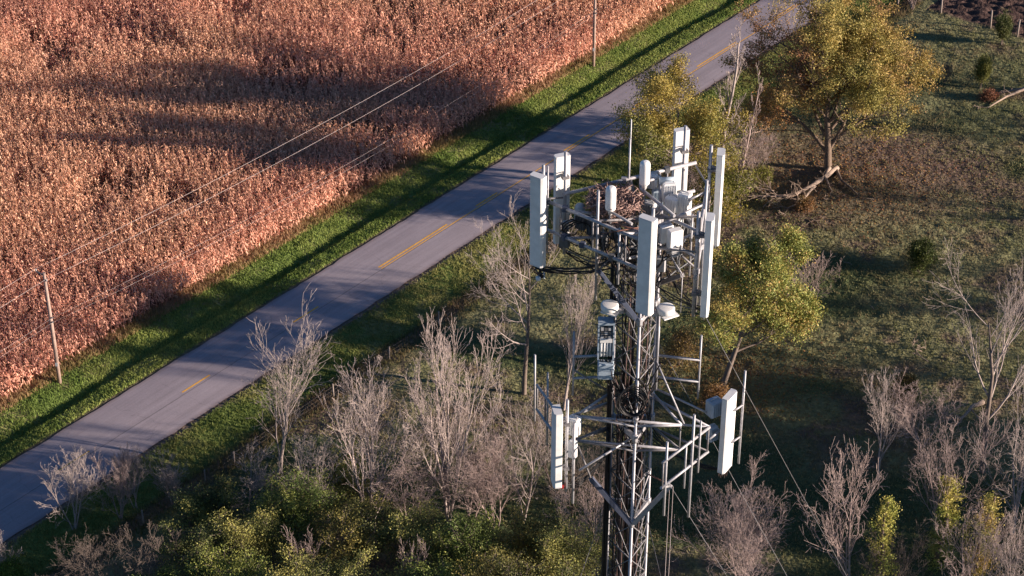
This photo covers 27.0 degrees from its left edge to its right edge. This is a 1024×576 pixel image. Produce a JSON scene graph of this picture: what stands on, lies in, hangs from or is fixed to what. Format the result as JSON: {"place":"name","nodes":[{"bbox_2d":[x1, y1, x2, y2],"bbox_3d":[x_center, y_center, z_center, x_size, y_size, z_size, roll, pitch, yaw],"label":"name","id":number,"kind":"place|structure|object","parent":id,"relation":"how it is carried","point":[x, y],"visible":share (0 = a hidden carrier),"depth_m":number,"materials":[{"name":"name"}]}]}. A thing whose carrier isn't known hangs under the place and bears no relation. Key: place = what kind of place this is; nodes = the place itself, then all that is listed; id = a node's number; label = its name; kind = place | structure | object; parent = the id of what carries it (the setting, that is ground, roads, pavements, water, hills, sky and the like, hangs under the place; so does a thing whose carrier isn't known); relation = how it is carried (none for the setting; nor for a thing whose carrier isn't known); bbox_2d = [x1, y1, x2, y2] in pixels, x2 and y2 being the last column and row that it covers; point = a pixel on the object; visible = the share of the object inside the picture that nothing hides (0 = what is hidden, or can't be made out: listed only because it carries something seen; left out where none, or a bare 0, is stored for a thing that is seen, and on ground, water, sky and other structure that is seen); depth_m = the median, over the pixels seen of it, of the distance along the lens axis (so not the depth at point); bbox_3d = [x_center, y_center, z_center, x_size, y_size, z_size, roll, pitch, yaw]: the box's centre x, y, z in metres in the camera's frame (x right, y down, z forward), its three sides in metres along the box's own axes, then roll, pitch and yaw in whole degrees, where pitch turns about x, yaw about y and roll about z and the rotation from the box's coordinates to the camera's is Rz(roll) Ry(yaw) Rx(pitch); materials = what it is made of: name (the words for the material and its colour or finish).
{"place":"outdoors","nodes":[
{"label":"outdoors","id":0,"kind":"place"},
{"bbox_2d":[0,0,826,543],"bbox_3d":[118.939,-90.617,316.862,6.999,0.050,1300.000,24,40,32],"label":"road","id":1,"kind":"structure","parent":0,"point":[150,412],"depth_m":177.81,"materials":[{"name":"asphalt"}]},
{"bbox_2d":[379,224,446,267],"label":"road marking","id":2,"kind":"object","parent":1,"relation":"on","point":[412,245],"visible":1,"depth_m":184.90,"materials":[{"name":"yellow paint"}]},
{"bbox_2d":[381,0,805,268],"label":"road marking","id":3,"kind":"object","parent":1,"relation":"on","point":[553,159],"visible":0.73,"depth_m":194.52,"materials":[{"name":"yellow paint"}]},
{"bbox_2d":[0,0,1023,575],"bbox_3d":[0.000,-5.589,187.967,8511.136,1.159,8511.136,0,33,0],"label":"ground","id":4,"kind":"structure","parent":0,"point":[972,14],"depth_m":174.81,"materials":[{"name":"plant"}]},
{"bbox_2d":[0,529,23,564],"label":"bare tree","id":5,"kind":"object","parent":4,"relation":"on","point":[5,549],"visible":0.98,"depth_m":147.38,"materials":[{"name":"grey plant"}]},
{"bbox_2d":[0,555,31,575],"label":"bush","id":6,"kind":"object","parent":4,"relation":"on","point":[10,568],"visible":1,"depth_m":146.99,"materials":[{"name":"green plant"}]},
{"bbox_2d":[35,269,61,383],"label":"utility pole","id":7,"kind":"object","parent":4,"relation":"on","point":[55,352],"visible":1,"depth_m":165.29,"materials":[{"name":"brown wood"}]},
{"bbox_2d":[36,0,536,268],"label":"power line","id":8,"kind":"object","parent":7,"relation":"attached to","point":[288,141],"visible":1,"depth_m":181.75,"materials":[{"name":"metal"}]},
{"bbox_2d":[47,2,555,278],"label":"power line","id":9,"kind":"object","parent":7,"relation":"attached to","point":[309,145],"visible":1,"depth_m":182.25,"materials":[{"name":"metal"}]},
{"bbox_2d":[53,39,551,317],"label":"power line","id":10,"kind":"object","parent":7,"relation":"attached to","point":[296,192],"visible":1,"depth_m":181.97,"materials":[{"name":"metal"}]},
{"bbox_2d":[54,19,587,321],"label":"power line","id":11,"kind":"object","parent":7,"relation":"attached to","point":[298,197],"visible":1,"depth_m":181.10,"materials":[{"name":"metal"}]},
{"bbox_2d":[34,442,109,529],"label":"bare tree","id":12,"kind":"object","parent":4,"relation":"on","point":[70,478],"visible":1,"depth_m":151.15,"materials":[{"name":"grey plant"}]},
{"bbox_2d":[35,524,132,575],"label":"bare tree","id":13,"kind":"object","parent":4,"relation":"on","point":[87,555],"visible":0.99,"depth_m":144.07,"materials":[{"name":"grey plant"}]},
{"bbox_2d":[89,441,150,519],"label":"bare tree","id":14,"kind":"object","parent":4,"relation":"on","point":[123,473],"visible":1,"depth_m":152.59,"materials":[{"name":"plant"}]},
{"bbox_2d":[113,444,148,507],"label":"bare tree","id":15,"kind":"object","parent":4,"relation":"on","point":[137,466],"visible":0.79,"depth_m":154.32,"materials":[{"name":"grey plant"}]},
{"bbox_2d":[99,522,196,575],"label":"bare tree","id":16,"kind":"object","parent":4,"relation":"on","point":[131,566],"visible":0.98,"depth_m":144.54,"materials":[{"name":"grey plant"}]},
{"bbox_2d":[129,560,180,575],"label":"leafy shrub","id":17,"kind":"object","parent":4,"relation":"on","point":[164,573],"visible":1,"depth_m":143.18,"materials":[{"name":"green plant"}]},
{"bbox_2d":[140,449,188,505],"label":"bare tree","id":18,"kind":"object","parent":4,"relation":"on","point":[173,479],"visible":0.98,"depth_m":153.85,"materials":[{"name":"grey plant"}]},
{"bbox_2d":[151,517,241,575],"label":"leafy shrub","id":19,"kind":"object","parent":4,"relation":"on","point":[200,542],"visible":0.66,"depth_m":145.46,"materials":[{"name":"green plant"}]},
{"bbox_2d":[157,471,254,538],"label":"leafy shrub","id":20,"kind":"object","parent":4,"relation":"on","point":[199,504],"visible":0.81,"depth_m":150.30,"materials":[{"name":"green plant"}]},
{"bbox_2d":[180,540,273,575],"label":"leafy shrub","id":21,"kind":"object","parent":4,"relation":"on","point":[226,566],"visible":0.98,"depth_m":142.73,"materials":[{"name":"green plant"}]},
{"bbox_2d":[192,494,299,575],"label":"leafy shrub","id":22,"kind":"object","parent":4,"relation":"on","point":[236,531],"visible":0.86,"depth_m":146.80,"materials":[{"name":"green plant"}]},
{"bbox_2d":[221,436,279,513],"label":"bare tree","id":23,"kind":"object","parent":4,"relation":"on","point":[255,483],"visible":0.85,"depth_m":152.98,"materials":[{"name":"grey plant"}]},
{"bbox_2d":[241,282,334,474],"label":"bare tree","id":24,"kind":"object","parent":4,"relation":"on","point":[288,400],"visible":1,"depth_m":154.21,"materials":[{"name":"grey plant"}]},
{"bbox_2d":[264,541,336,575],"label":"leafy shrub","id":25,"kind":"object","parent":4,"relation":"on","point":[315,571],"visible":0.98,"depth_m":142.73,"materials":[{"name":"green plant"}]},
{"bbox_2d":[249,465,352,559],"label":"leafy shrub","id":26,"kind":"object","parent":4,"relation":"on","point":[301,518],"visible":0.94,"depth_m":147.96,"materials":[{"name":"green plant"}]},
{"bbox_2d":[281,524,327,573],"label":"bare tree","id":27,"kind":"object","parent":4,"relation":"on","point":[297,548],"visible":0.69,"depth_m":144.76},
{"bbox_2d":[264,426,350,524],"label":"bare tree","id":28,"kind":"object","parent":4,"relation":"on","point":[301,448],"visible":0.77,"depth_m":149.40,"materials":[{"name":"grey plant"}]},
{"bbox_2d":[56,226,577,575],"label":"wire fence","id":29,"kind":"object","parent":4,"relation":"on","point":[332,387],"visible":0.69,"depth_m":162.65,"materials":[{"name":"grey metal"}]},
{"bbox_2d":[0,0,675,398],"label":"corn field","id":30,"kind":"structure","parent":4,"relation":"on","point":[44,92],"depth_m":201.75,"materials":[{"name":"plant"}]},
{"bbox_2d":[306,441,384,528],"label":"leafy shrub","id":31,"kind":"object","parent":4,"relation":"on","point":[342,482],"visible":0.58,"depth_m":152.69,"materials":[{"name":"green plant"}]},
{"bbox_2d":[0,0,694,412],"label":"dry grass","id":32,"kind":"structure","parent":4,"relation":"on","point":[258,248],"depth_m":189.33,"materials":[{"name":"plant"}]},
{"bbox_2d":[319,543,400,575],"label":"leafy shrub","id":33,"kind":"object","parent":4,"relation":"on","point":[344,570],"visible":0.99,"depth_m":142.42,"materials":[{"name":"green plant"}]},
{"bbox_2d":[309,490,412,575],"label":"leafy shrub","id":34,"kind":"object","parent":4,"relation":"on","point":[361,534],"visible":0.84,"depth_m":146.63,"materials":[{"name":"green plant"}]},
{"bbox_2d":[310,351,440,523],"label":"bare tree","id":35,"kind":"object","parent":4,"relation":"on","point":[370,450],"visible":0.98,"depth_m":148.47,"materials":[{"name":"grey plant"}]},
{"bbox_2d":[0,0,755,464],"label":"verge grass","id":36,"kind":"structure","parent":4,"relation":"on","point":[512,144],"depth_m":188.00,"materials":[{"name":"plant"}]},
{"bbox_2d":[397,534,429,575],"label":"bare tree","id":37,"kind":"object","parent":4,"relation":"on","point":[422,553],"visible":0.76,"depth_m":143.93,"materials":[{"name":"plant"}]},
{"bbox_2d":[367,431,462,522],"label":"bare tree","id":38,"kind":"object","parent":4,"relation":"on","point":[431,478],"visible":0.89,"depth_m":149.94,"materials":[{"name":"plant"}]},
{"bbox_2d":[371,495,459,574],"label":"leafy shrub","id":39,"kind":"object","parent":4,"relation":"on","point":[420,524],"visible":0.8,"depth_m":146.18,"materials":[{"name":"green plant"}]},
{"bbox_2d":[387,551,479,575],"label":"leafy shrub","id":40,"kind":"object","parent":4,"relation":"on","point":[421,571],"visible":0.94,"depth_m":141.98,"materials":[{"name":"green plant"}]},
{"bbox_2d":[0,0,903,575],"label":"roadside grass","id":41,"kind":"structure","parent":4,"relation":"on","point":[404,310],"depth_m":172.18,"materials":[{"name":"plant"}]},
{"bbox_2d":[395,306,511,521],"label":"bare tree","id":42,"kind":"object","parent":4,"relation":"on","point":[446,450],"visible":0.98,"depth_m":148.78,"materials":[{"name":"grey plant"}]},
{"bbox_2d":[419,500,516,574],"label":"leafy shrub","id":43,"kind":"object","parent":4,"relation":"on","point":[470,533],"visible":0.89,"depth_m":144.62,"materials":[{"name":"green plant"}]},
{"bbox_2d":[438,406,518,525],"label":"bare tree","id":44,"kind":"object","parent":4,"relation":"on","point":[467,475],"visible":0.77,"depth_m":151.56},
{"bbox_2d":[36,0,923,575],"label":"weeds","id":45,"kind":"object","parent":4,"relation":"on","point":[432,322],"visible":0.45,"depth_m":168.64,"materials":[{"name":"green plant"}]},
{"bbox_2d":[435,434,529,528],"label":"bare tree","id":46,"kind":"object","parent":4,"relation":"on","point":[482,484],"visible":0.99,"depth_m":150.61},
{"bbox_2d":[446,544,550,575],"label":"leafy shrub","id":47,"kind":"object","parent":4,"relation":"on","point":[508,568],"visible":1,"depth_m":141.32,"materials":[{"name":"green plant"}]},
{"bbox_2d":[463,190,582,394],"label":"bare tree","id":48,"kind":"object","parent":4,"relation":"on","point":[524,377],"visible":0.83,"depth_m":160.70,"materials":[{"name":"grey plant"}]},
{"bbox_2d":[466,361,585,519],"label":"bare tree","id":49,"kind":"object","parent":4,"relation":"on","point":[532,465],"visible":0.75,"depth_m":151.63,"materials":[{"name":"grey plant"}]},
{"bbox_2d":[482,501,574,575],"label":"leafy shrub","id":50,"kind":"object","parent":4,"relation":"on","point":[523,531],"visible":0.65,"depth_m":146.22,"materials":[{"name":"green plant"}]},
{"bbox_2d":[500,380,584,488],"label":"bare tree","id":51,"kind":"object","parent":4,"relation":"on","point":[532,435],"visible":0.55,"depth_m":154.70,"materials":[{"name":"grey plant"}]},
{"bbox_2d":[523,508,616,575],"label":"leafy shrub","id":52,"kind":"object","parent":4,"relation":"on","point":[552,550],"visible":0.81,"depth_m":144.20,"materials":[{"name":"green plant"}]},
{"bbox_2d":[545,550,598,575],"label":"leafy shrub","id":53,"kind":"object","parent":4,"relation":"on","point":[565,569],"visible":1,"depth_m":141.79,"materials":[{"name":"green plant"}]},
{"bbox_2d":[537,448,614,518],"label":"bare tree","id":54,"kind":"object","parent":4,"relation":"on","point":[572,505],"visible":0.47,"depth_m":152.09,"materials":[{"name":"grey plant"}]},
{"bbox_2d":[548,256,606,410],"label":"bare tree","id":55,"kind":"object","parent":4,"relation":"on","point":[569,340],"visible":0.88,"depth_m":162.04,"materials":[{"name":"grey plant"}]},
{"bbox_2d":[545,465,619,575],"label":"bare tree","id":56,"kind":"object","parent":4,"relation":"on","point":[587,512],"visible":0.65,"depth_m":146.81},
{"bbox_2d":[592,0,596,66],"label":"utility pole","id":57,"kind":"object","parent":4,"relation":"on","point":[594,35],"visible":1,"depth_m":211.25,"materials":[{"name":"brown wood"}]},
{"bbox_2d":[562,434,646,512],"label":"bare tree","id":58,"kind":"object","parent":4,"relation":"on","point":[601,467],"visible":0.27,"depth_m":152.96,"materials":[{"name":"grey plant"}]},
{"bbox_2d":[530,119,745,575],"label":"antenna tower","id":59,"kind":"structure","parent":4,"relation":"on","point":[642,259],"depth_m":41.94,"materials":[{"name":"metal"}]},
{"bbox_2d":[580,178,646,229],"bbox_3d":[1.966,-1.551,40.879,1.246,0.897,1.187,-22,39,-29],"label":"bird nest","id":60,"kind":"object","parent":59,"relation":"on","point":[628,203],"visible":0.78,"depth_m":40.65,"materials":[{"name":"wood"}]},
{"bbox_2d":[659,344,786,575],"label":"guy cable","id":61,"kind":"object","parent":59,"relation":"attached to","point":[728,469],"visible":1,"depth_m":44.36,"materials":[{"name":"metal"}]},
{"bbox_2d":[706,318,846,575],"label":"guy cable","id":62,"kind":"object","parent":59,"relation":"attached to","point":[773,442],"visible":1,"depth_m":44.91,"materials":[{"name":"metal"}]},
{"bbox_2d":[608,50,754,175],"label":"thin leafed tree","id":63,"kind":"object","parent":4,"relation":"on","point":[649,132],"visible":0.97,"depth_m":186.41,"materials":[{"name":"green plant"}]},
{"bbox_2d":[659,321,706,371],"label":"bush","id":64,"kind":"object","parent":4,"relation":"on","point":[681,345],"visible":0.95,"depth_m":169.02,"materials":[{"name":"green plant"}]},
{"bbox_2d":[654,145,738,204],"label":"bare tree","id":65,"kind":"object","parent":4,"relation":"on","point":[690,181],"visible":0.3,"depth_m":188.27,"materials":[{"name":"plant"}]},
{"bbox_2d":[638,146,764,227],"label":"leafy tree","id":66,"kind":"object","parent":4,"relation":"on","point":[730,187],"visible":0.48,"depth_m":183.83,"materials":[{"name":"green plant"}]},
{"bbox_2d":[689,379,729,409],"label":"bush","id":67,"kind":"object","parent":4,"relation":"on","point":[713,390],"visible":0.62,"depth_m":165.02,"materials":[{"name":"brown plant"}]},
{"bbox_2d":[713,19,749,146],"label":"bare tree","id":68,"kind":"object","parent":4,"relation":"on","point":[733,81],"visible":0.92,"depth_m":186.41,"materials":[{"name":"grey plant"}]},
{"bbox_2d":[664,451,799,575],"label":"bare tree","id":69,"kind":"object","parent":4,"relation":"on","point":[746,566],"visible":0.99,"depth_m":142.30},
{"bbox_2d":[584,297,898,467],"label":"fallen leaves","id":70,"kind":"object","parent":4,"relation":"on","point":[779,401],"visible":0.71,"depth_m":168.72,"materials":[{"name":"brown plant"}]},
{"bbox_2d":[737,61,762,190],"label":"bare tree","id":71,"kind":"object","parent":4,"relation":"on","point":[747,140],"visible":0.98,"depth_m":188.64,"materials":[{"name":"wood"}]},
{"bbox_2d":[727,170,773,208],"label":"fallen limb","id":72,"kind":"object","parent":4,"relation":"on","point":[751,187],"visible":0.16,"depth_m":191.68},
{"bbox_2d":[729,127,781,179],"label":"bare tree","id":73,"kind":"object","parent":4,"relation":"on","point":[764,138],"visible":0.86,"depth_m":192.95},
{"bbox_2d":[686,220,832,386],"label":"maple tree","id":74,"kind":"object","parent":4,"relation":"on","point":[757,273],"visible":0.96,"depth_m":163.13,"materials":[{"name":"green plant"}]},
{"bbox_2d":[754,163,775,185],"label":"sapling","id":75,"kind":"object","parent":4,"relation":"on","point":[766,172],"visible":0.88,"depth_m":192.75,"materials":[{"name":"green plant"}]},
{"bbox_2d":[739,83,795,138],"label":"tree","id":76,"kind":"object","parent":4,"relation":"on","point":[767,123],"visible":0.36,"depth_m":199.03,"materials":[{"name":"green plant"}]},
{"bbox_2d":[715,163,838,208],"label":"fallen limb","id":77,"kind":"object","parent":4,"relation":"on","point":[820,180],"visible":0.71,"depth_m":191.03,"materials":[{"name":"wood"}]},
{"bbox_2d":[762,185,815,220],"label":"fallen limb","id":78,"kind":"object","parent":4,"relation":"on","point":[810,190],"visible":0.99,"depth_m":189.81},
{"bbox_2d":[766,232,843,297],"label":"bare tree","id":79,"kind":"object","parent":4,"relation":"on","point":[817,276],"visible":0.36,"depth_m":172.20,"materials":[{"name":"plant"}]},
{"bbox_2d":[794,194,818,214],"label":"shrub","id":80,"kind":"object","parent":4,"relation":"on","point":[804,203],"visible":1,"depth_m":188.84,"materials":[{"name":"brown plant"}]},
{"bbox_2d":[638,88,1022,274],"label":"fallen leaves","id":81,"kind":"object","parent":4,"relation":"on","point":[835,161],"visible":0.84,"depth_m":194.10,"materials":[{"name":"brown plant"}]},
{"bbox_2d":[817,166,845,199],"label":"fallen limb","id":82,"kind":"object","parent":4,"relation":"on","point":[829,168],"visible":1,"depth_m":192.90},
{"bbox_2d":[718,0,945,170],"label":"oak tree","id":83,"kind":"object","parent":4,"relation":"on","point":[849,40],"visible":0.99,"depth_m":191.54,"materials":[{"name":"green plant"}]},
{"bbox_2d":[793,438,887,575],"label":"bare tree","id":84,"kind":"object","parent":4,"relation":"on","point":[840,547],"visible":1,"depth_m":140.43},
{"bbox_2d":[836,169,857,194],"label":"fallen limb","id":85,"kind":"object","parent":4,"relation":"on","point":[840,178],"visible":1,"depth_m":193.12,"materials":[{"name":"wood"}]},
{"bbox_2d":[861,495,901,575],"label":"ivy covered trunk","id":86,"kind":"object","parent":4,"relation":"on","point":[883,541],"visible":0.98,"depth_m":142.15,"materials":[{"name":"green plant"}]},
{"bbox_2d":[862,366,910,480],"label":"bare tree","id":87,"kind":"object","parent":4,"relation":"on","point":[882,417],"visible":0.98,"depth_m":154.81,"materials":[{"name":"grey plant"}]},
{"bbox_2d":[853,519,935,575],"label":"bare tree","id":88,"kind":"object","parent":4,"relation":"on","point":[894,561],"visible":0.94,"depth_m":143.65,"materials":[{"name":"grey plant"}]},
{"bbox_2d":[881,371,924,414],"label":"bush","id":89,"kind":"object","parent":4,"relation":"on","point":[907,380],"visible":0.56,"depth_m":164.45,"materials":[{"name":"grey plant"}]},
{"bbox_2d":[870,367,968,448],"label":"bare tree","id":90,"kind":"object","parent":4,"relation":"on","point":[909,408],"visible":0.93,"depth_m":159.87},
{"bbox_2d":[901,234,942,279],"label":"juniper bush","id":91,"kind":"object","parent":4,"relation":"on","point":[920,253],"visible":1,"depth_m":180.33,"materials":[{"name":"green plant"}]},
{"bbox_2d":[923,474,966,574],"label":"ivy covered trunk","id":92,"kind":"object","parent":4,"relation":"on","point":[946,510],"visible":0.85,"depth_m":148.39,"materials":[{"name":"green plant"}]},
{"bbox_2d":[938,60,952,82],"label":"dead shrub","id":93,"kind":"object","parent":4,"relation":"on","point":[947,70],"visible":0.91,"depth_m":209.56,"materials":[{"name":"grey plant"}]},
{"bbox_2d":[895,400,1023,534],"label":"bare tree","id":94,"kind":"object","parent":4,"relation":"on","point":[945,458],"visible":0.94,"depth_m":147.54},
{"bbox_2d":[897,0,1021,36],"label":"wire fence","id":95,"kind":"object","parent":4,"relation":"on","point":[983,21],"visible":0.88,"depth_m":219.14,"materials":[{"name":"brown wood"}]},
{"bbox_2d":[939,400,984,430],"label":"fallen log","id":96,"kind":"object","parent":4,"relation":"on","point":[977,404],"visible":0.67,"depth_m":163.94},
{"bbox_2d":[920,236,1023,473],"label":"bare tree","id":97,"kind":"object","parent":4,"relation":"on","point":[989,394],"visible":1,"depth_m":154.68,"materials":[{"name":"grey plant"}]},
{"bbox_2d":[930,500,1023,575],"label":"bare tree","id":98,"kind":"object","parent":4,"relation":"on","point":[973,553],"visible":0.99,"depth_m":142.22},
{"bbox_2d":[956,490,1004,575],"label":"ivy covered trunk","id":99,"kind":"object","parent":4,"relation":"on","point":[989,509],"visible":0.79,"depth_m":144.04,"materials":[{"name":"green plant"}]},
{"bbox_2d":[972,52,992,88],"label":"young conifer","id":100,"kind":"object","parent":4,"relation":"on","point":[983,67],"visible":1,"depth_m":208.23,"materials":[{"name":"green plant"}]},
{"bbox_2d":[977,87,1000,103],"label":"weed clump","id":101,"kind":"object","parent":4,"relation":"on","point":[989,94],"visible":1,"depth_m":207.27,"materials":[{"name":"brown plant"}]},
{"bbox_2d":[961,364,1023,534],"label":"bare tree","id":102,"kind":"object","parent":4,"relation":"on","point":[1018,498],"visible":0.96,"depth_m":150.34,"materials":[{"name":"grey plant"}]},
{"bbox_2d":[969,506,1023,575],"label":"bare tree","id":103,"kind":"object","parent":4,"relation":"on","point":[1008,545],"visible":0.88,"depth_m":142.38,"materials":[{"name":"grey plant"}]},
{"bbox_2d":[974,88,1023,108],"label":"fallen log","id":104,"kind":"object","parent":4,"relation":"on","point":[1013,93],"visible":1,"depth_m":207.41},
{"bbox_2d":[992,7,1013,44],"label":"young conifer","id":105,"kind":"object","parent":4,"relation":"on","point":[1003,27],"visible":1,"depth_m":215.35,"materials":[{"name":"green plant"}]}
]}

